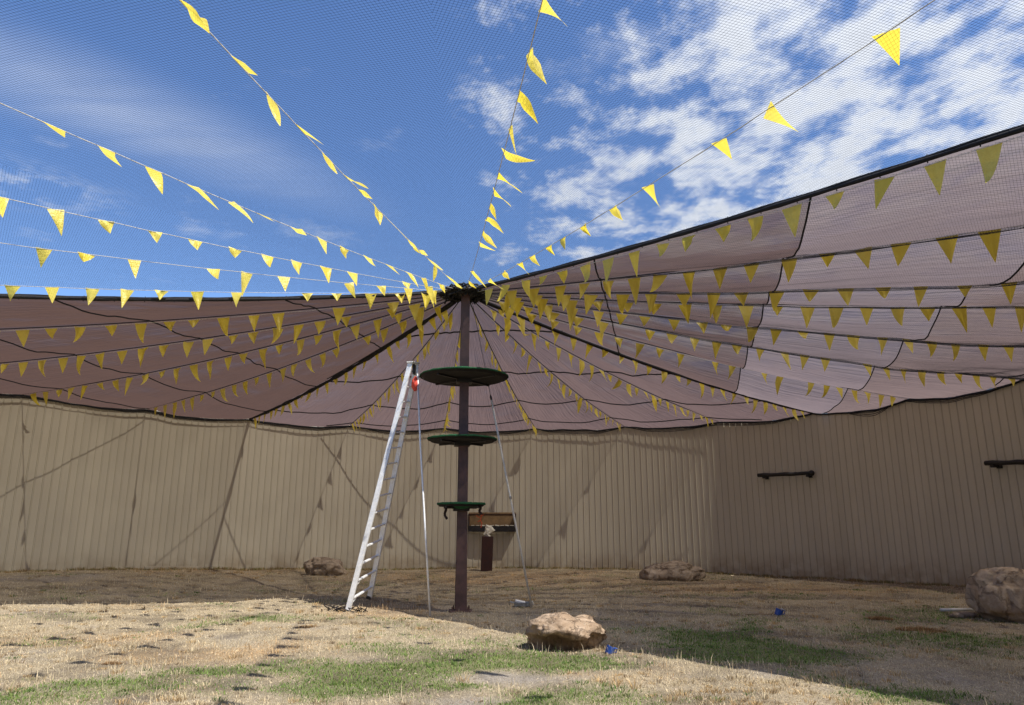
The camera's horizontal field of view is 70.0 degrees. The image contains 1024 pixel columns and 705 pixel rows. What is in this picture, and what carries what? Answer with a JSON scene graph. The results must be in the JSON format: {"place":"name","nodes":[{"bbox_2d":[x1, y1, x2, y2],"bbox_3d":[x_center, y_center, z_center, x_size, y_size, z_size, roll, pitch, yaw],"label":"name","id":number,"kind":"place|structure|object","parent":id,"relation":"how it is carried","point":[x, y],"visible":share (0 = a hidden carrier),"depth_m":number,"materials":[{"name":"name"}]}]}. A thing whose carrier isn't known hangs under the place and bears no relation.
{"place":"outdoors","nodes":[
{"label":"outdoors","id":0,"kind":"place"},
{"bbox_2d":[0,567,1023,704],"bbox_3d":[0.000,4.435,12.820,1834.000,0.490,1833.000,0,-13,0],"label":"ground","id":1,"kind":"structure","parent":0,"point":[527,681],"depth_m":10.04,"materials":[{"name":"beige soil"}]},
{"bbox_2d":[101,660,121,664],"bbox_3d":[-4.410,3.413,8.061,0.290,0.050,0.220,0,-13,0],"label":"grass tussock","id":2,"kind":"object","parent":1,"relation":"on","point":[111,663],"depth_m":8.04,"materials":[{"name":"beige plant"}]},
{"bbox_2d":[144,566,201,568],"bbox_3d":[-10.329,6.566,22.309,1.668,0.142,0.040,12,-18,-40],"label":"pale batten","id":3,"kind":"object","parent":1,"relation":"on","point":[178,567],"visible":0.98,"depth_m":22.30,"materials":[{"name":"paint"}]},
{"bbox_2d":[303,557,347,575],"bbox_3d":[-5.547,6.435,21.788,1.318,0.668,1.087,4,-14,-17],"label":"rock","id":4,"kind":"object","parent":1,"relation":"on","point":[321,566],"visible":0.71,"depth_m":21.41,"materials":[{"name":"brown stone"}]},
{"bbox_2d":[321,604,367,611],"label":"dry twigs","id":5,"kind":"object","parent":1,"relation":"on","point":[337,609],"visible":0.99,"depth_m":13.21,"materials":[{"name":"brown wood"}]},
{"bbox_2d":[344,361,430,615],"bbox_3d":[-2.121,2.459,14.011,2.018,4.784,1.171,-5,-14,21],"label":"tripod ladder","id":6,"kind":"object","parent":1,"relation":"on","point":[368,529],"visible":0.98,"depth_m":14.16,"materials":[{"name":"metal"}]},
{"bbox_2d":[411,376,417,390],"bbox_3d":[-1.918,0.622,14.456,0.146,0.303,0.176,0,-13,0],"label":"red pouch","id":7,"kind":"object","parent":6,"relation":"attached to","point":[414,384],"visible":1,"depth_m":14.39,"materials":[{"name":"fabric"}]},
{"bbox_2d":[420,282,508,612],"bbox_3d":[-0.931,1.739,13.940,1.730,6.259,1.736,0,-13,0],"label":"climbing pole","id":8,"kind":"object","parent":1,"relation":"on","point":[464,376],"visible":0.88,"depth_m":13.79,"materials":[{"name":"brown metal"}]},
{"bbox_2d":[0,285,429,309],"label":"pennant string","id":9,"kind":"object","parent":8,"relation":"attached to","point":[11,290],"visible":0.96,"depth_m":12.69,"materials":[{"name":"yellow fabric"}]},
{"bbox_2d":[0,299,440,375],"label":"pennant string","id":10,"kind":"object","parent":8,"relation":"attached to","point":[414,309],"visible":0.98,"depth_m":15.70,"materials":[{"name":"yellow fabric"}]},
{"bbox_2d":[0,197,446,306],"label":"pennant string","id":11,"kind":"object","parent":8,"relation":"attached to","point":[57,215],"visible":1,"depth_m":10.40,"materials":[{"name":"yellow fabric"}]},
{"bbox_2d":[7,297,439,346],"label":"pennant string","id":12,"kind":"object","parent":8,"relation":"hanging from","point":[223,323],"visible":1,"depth_m":14.29,"materials":[{"name":"yellow fabric"}]},
{"bbox_2d":[2,243,446,303],"bbox_3d":[-6.933,-1.573,10.170,14.087,1.240,0.231,10,-17,-35],"label":"pennant string","id":13,"kind":"object","parent":8,"relation":"hanging from","point":[43,254],"visible":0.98,"depth_m":11.90,"materials":[{"name":"yellow fabric"}]},
{"bbox_2d":[0,103,452,293],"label":"pennant string","id":14,"kind":"object","parent":8,"relation":"hanging from","point":[156,176],"visible":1,"depth_m":8.60,"materials":[{"name":"yellow fabric"}]},
{"bbox_2d":[25,301,441,405],"bbox_3d":[-7.321,0.222,17.412,13.303,1.290,0.417,-6,-15,24],"label":"pennant string","id":15,"kind":"object","parent":8,"relation":"attached to","point":[336,334],"visible":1,"depth_m":16.90,"materials":[{"name":"yellow fabric"}]},
{"bbox_2d":[150,301,449,416],"bbox_3d":[-6.194,0.585,18.694,12.827,1.398,0.263,-11,-17,38],"label":"pennant string","id":16,"kind":"object","parent":8,"relation":"attached to","point":[402,324],"visible":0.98,"depth_m":17.91,"materials":[{"name":"yellow fabric"}]},
{"bbox_2d":[179,0,460,287],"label":"pennant string","id":17,"kind":"object","parent":8,"relation":"attached to","point":[196,18],"visible":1,"depth_m":6.71,"materials":[{"name":"yellow fabric"}]},
{"bbox_2d":[254,310,447,427],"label":"pennant string","id":18,"kind":"object","parent":8,"relation":"attached to","point":[432,323],"visible":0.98,"depth_m":17.55,"materials":[{"name":"yellow fabric"}]},
{"bbox_2d":[352,306,456,431],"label":"pennant string","id":19,"kind":"object","parent":8,"relation":"attached to","point":[436,334],"visible":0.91,"depth_m":19.60,"materials":[{"name":"yellow fabric"}]},
{"bbox_2d":[443,506,447,519],"bbox_3d":[-1.230,2.964,13.542,0.089,0.264,0.070,0,-13,0],"label":"hanging strap","id":20,"kind":"object","parent":8,"relation":"hanging from","point":[445,516],"visible":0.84,"depth_m":13.51,"materials":[{"name":"black fabric"}]},
{"bbox_2d":[442,329,460,432],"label":"pennant string","id":21,"kind":"object","parent":8,"relation":"attached to","point":[452,391],"visible":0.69,"depth_m":20.41,"materials":[{"name":"yellow fabric"}]},
{"bbox_2d":[476,506,483,526],"bbox_3d":[-0.595,3.032,13.525,0.149,0.407,0.074,0,-13,0],"label":"hanging strap","id":22,"kind":"object","parent":8,"relation":"hanging from","point":[479,510],"visible":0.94,"depth_m":13.53,"materials":[{"name":"black fabric"}]},
{"bbox_2d":[473,307,532,607],"bbox_3d":[-0.197,1.934,14.215,1.265,5.799,0.050,5,-14,-21],"label":"guy rope","id":23,"kind":"object","parent":8,"relation":"attached to","point":[514,518],"visible":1,"depth_m":14.07,"materials":[{"name":"fabric"}]},
{"bbox_2d":[470,305,536,434],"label":"pennant string","id":24,"kind":"object","parent":8,"relation":"hanging from","point":[524,415],"visible":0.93,"depth_m":19.73,"materials":[{"name":"yellow fabric"}]},
{"bbox_2d":[0,124,1023,434],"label":"shade cloth","id":25,"kind":"object","parent":8,"relation":"attached to","point":[544,402],"visible":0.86,"depth_m":15.83,"materials":[{"name":"brown fabric"}]},
{"bbox_2d":[479,135,1023,304],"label":"pennant string","id":26,"kind":"object","parent":25,"relation":"hanging from","point":[988,156],"visible":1,"depth_m":8.97,"materials":[{"name":"yellow fabric"}]},
{"bbox_2d":[492,225,1022,309],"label":"pennant string","id":27,"kind":"object","parent":25,"relation":"hanging from","point":[991,241],"visible":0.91,"depth_m":11.13,"materials":[{"name":"yellow fabric"}]},
{"bbox_2d":[0,0,1023,379],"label":"bird net","id":28,"kind":"object","parent":8,"relation":"attached to","point":[776,262],"visible":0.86,"depth_m":8.26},
{"bbox_2d":[467,0,566,287],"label":"pennant string","id":29,"kind":"object","parent":8,"relation":"attached to","point":[534,64],"visible":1,"depth_m":7.16,"materials":[{"name":"yellow fabric"}]},
{"bbox_2d":[475,304,620,429],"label":"pennant string","id":30,"kind":"object","parent":8,"relation":"attached to","point":[579,403],"visible":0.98,"depth_m":20.13,"materials":[{"name":"yellow fabric"}]},
{"bbox_2d":[478,302,712,424],"bbox_3d":[3.211,0.843,20.009,0.495,1.284,13.245,-9,-16,35],"label":"pennant string","id":31,"kind":"object","parent":8,"relation":"attached to","point":[582,364],"visible":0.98,"depth_m":18.42,"materials":[{"name":"yellow fabric"}]},
{"bbox_2d":[498,309,804,420],"bbox_3d":[4.430,0.625,19.031,13.410,1.326,0.312,11,-18,-39],"label":"pennant string","id":32,"kind":"object","parent":8,"relation":"attached to","point":[573,340],"visible":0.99,"depth_m":18.11,"materials":[{"name":"yellow fabric"}]},
{"bbox_2d":[485,300,905,406],"bbox_3d":[5.265,0.296,17.716,13.237,1.299,0.411,7,-15,-27],"label":"pennant string","id":33,"kind":"object","parent":8,"relation":"hanging from","point":[639,346],"visible":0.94,"depth_m":17.04,"materials":[{"name":"yellow fabric"}]},
{"bbox_2d":[475,0,934,287],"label":"pennant string","id":34,"kind":"object","parent":8,"relation":"hanging from","point":[888,41],"visible":1,"depth_m":6.83,"materials":[{"name":"yellow fabric"}]},
{"bbox_2d":[489,299,1014,389],"bbox_3d":[5.979,-0.057,16.221,13.439,1.297,0.242,4,-14,-15],"label":"pennant string","id":35,"kind":"object","parent":8,"relation":"attached to","point":[649,333],"visible":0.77,"depth_m":16.04,"materials":[{"name":"yellow fabric"}]},
{"bbox_2d":[493,298,1013,361],"bbox_3d":[6.258,-0.394,14.730,13.545,1.336,0.394,0,-13,-1],"label":"pennant string","id":36,"kind":"object","parent":8,"relation":"attached to","point":[751,333],"visible":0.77,"depth_m":14.66,"materials":[{"name":"yellow fabric"}]},
{"bbox_2d":[495,296,1023,331],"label":"pennant string","id":37,"kind":"object","parent":8,"relation":"attached to","point":[836,313],"visible":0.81,"depth_m":13.10,"materials":[{"name":"yellow fabric"}]},
{"bbox_2d":[504,282,1015,317],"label":"pennant string","id":38,"kind":"object","parent":8,"relation":"attached to","point":[846,295],"visible":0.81,"depth_m":12.71,"materials":[{"name":"yellow fabric"}]},
{"bbox_2d":[0,566,966,586],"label":"wall foot weeds","id":39,"kind":"object","parent":1,"relation":"on","point":[529,567],"depth_m":22.86,"materials":[{"name":"plant"}]},
{"bbox_2d":[481,536,492,571],"bbox_3d":[-0.835,6.760,24.460,0.414,1.199,0.260,0,-13,0],"label":"short post","id":40,"kind":"object","parent":1,"relation":"on","point":[487,554],"visible":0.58,"depth_m":24.34,"materials":[{"name":"brown wood"}]},
{"bbox_2d":[484,525,494,535],"bbox_3d":[-0.766,6.032,24.636,0.407,0.464,0.179,0,-13,0],"label":"white rag","id":41,"kind":"object","parent":40,"relation":"hanging from","point":[489,530],"visible":1,"depth_m":24.59,"materials":[{"name":"fabric"}]},
{"bbox_2d":[0,572,1022,704],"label":"gravel crumbs","id":42,"kind":"object","parent":1,"relation":"on","point":[143,674],"visible":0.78,"depth_m":8.26,"materials":[{"name":"beige stone"}]},
{"bbox_2d":[0,381,1023,585],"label":"ribbed wall","id":43,"kind":"structure","parent":1,"relation":"on","point":[907,492],"depth_m":23.40,"materials":[{"name":"metal"}]},
{"bbox_2d":[468,512,515,531],"bbox_3d":[-0.698,6.017,25.951,1.698,0.670,0.425,0,-13,-2],"label":"feed trough","id":44,"kind":"object","parent":43,"relation":"attached to","point":[500,521],"visible":0.85,"depth_m":26.09,"materials":[{"name":"brown wood"}]},
{"bbox_2d":[757,470,814,479],"bbox_3d":[8.784,3.919,23.375,1.814,0.224,0.342,-12,-18,40],"label":"perch","id":45,"kind":"object","parent":43,"relation":"attached to","point":[809,474],"depth_m":23.24,"materials":[{"name":"black wood"}]},
{"bbox_2d":[984,459,1023,468],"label":"perch","id":46,"kind":"object","parent":43,"relation":"attached to","point":[997,464],"depth_m":18.00,"materials":[{"name":"black wood"}]},
{"bbox_2d":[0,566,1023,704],"bbox_3d":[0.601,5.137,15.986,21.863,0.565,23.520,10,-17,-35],"label":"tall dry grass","id":47,"kind":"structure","parent":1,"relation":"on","point":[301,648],"depth_m":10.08,"materials":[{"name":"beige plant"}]},
{"bbox_2d":[0,568,1023,704],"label":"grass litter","id":48,"kind":"object","parent":1,"relation":"on","point":[489,640],"depth_m":9.88,"materials":[{"name":"beige plant"}]},
{"bbox_2d":[508,599,533,606],"bbox_3d":[0.178,4.879,14.256,0.498,0.118,0.272,0,-13,0],"label":"metal tray","id":49,"kind":"object","parent":1,"relation":"on","point":[518,603],"visible":0.93,"depth_m":14.12,"materials":[{"name":"grey metal"}]},
{"bbox_2d":[525,612,606,650],"bbox_3d":[0.664,3.604,9.307,0.866,0.554,0.914,-12,-18,41],"label":"rock","id":50,"kind":"object","parent":1,"relation":"on","point":[566,631],"visible":0.84,"depth_m":9.21,"materials":[{"name":"beige stone"}]},
{"bbox_2d":[605,645,617,653],"bbox_3d":[1.180,3.561,8.745,0.131,0.122,0.117,9,-16,-33],"label":"blue cup","id":51,"kind":"object","parent":1,"relation":"on","point":[609,649],"visible":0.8,"depth_m":8.71,"materials":[{"name":"plastic"}]},
{"bbox_2d":[639,560,705,581],"bbox_3d":[4.708,6.518,21.470,1.900,0.795,1.079,-1,-14,6],"label":"rock","id":52,"kind":"object","parent":1,"relation":"on","point":[678,570],"visible":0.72,"depth_m":21.11,"materials":[{"name":"brown stone"}]},
{"bbox_2d":[774,608,784,614],"bbox_3d":[4.611,4.478,12.601,0.149,0.151,0.157,12,-18,-42],"label":"blue cup","id":53,"kind":"object","parent":1,"relation":"on","point":[778,611],"visible":0.88,"depth_m":12.56,"materials":[{"name":"plastic"}]},
{"bbox_2d":[864,616,893,619],"bbox_3d":[6.071,4.372,12.078,0.587,0.080,0.453,0,-13,0],"label":"grass tussock","id":54,"kind":"object","parent":1,"relation":"on","point":[880,618],"depth_m":12.02,"materials":[{"name":"brown plant"}]},
{"bbox_2d":[891,625,949,632],"bbox_3d":[6.034,4.077,10.802,0.908,0.102,0.734,0,-13,0],"label":"grass tussock","id":55,"kind":"object","parent":1,"relation":"on","point":[921,628],"depth_m":10.74,"materials":[{"name":"plant"}]},
{"bbox_2d":[939,608,974,611],"bbox_3d":[7.952,4.584,13.028,0.694,0.055,0.054,2,-14,-8],"label":"white pipe","id":56,"kind":"object","parent":1,"relation":"on","point":[954,609],"visible":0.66,"depth_m":13.00,"materials":[{"name":"white plastic"}]},
{"bbox_2d":[949,612,976,617],"bbox_3d":[7.606,4.444,12.332,0.469,0.128,0.230,0,-13,0],"label":"flat stone","id":57,"kind":"object","parent":1,"relation":"on","point":[962,615],"visible":0.84,"depth_m":12.26,"materials":[{"name":"grey stone"}]},
{"bbox_2d":[965,566,1023,622],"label":"rock","id":58,"kind":"object","parent":1,"relation":"on","point":[995,593],"visible":0.84,"depth_m":11.90,"materials":[{"name":"brown stone"}]},
{"bbox_2d":[0,569,1023,704],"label":"green grass","id":59,"kind":"structure","parent":0,"point":[549,660],"depth_m":8.06,"materials":[{"name":"green plant"}]},
{"bbox_2d":[0,0,1023,296],"label":"sky","id":60,"kind":"structure","parent":0,"point":[66,291],"materials":[{"name":"blue"}]}
]}

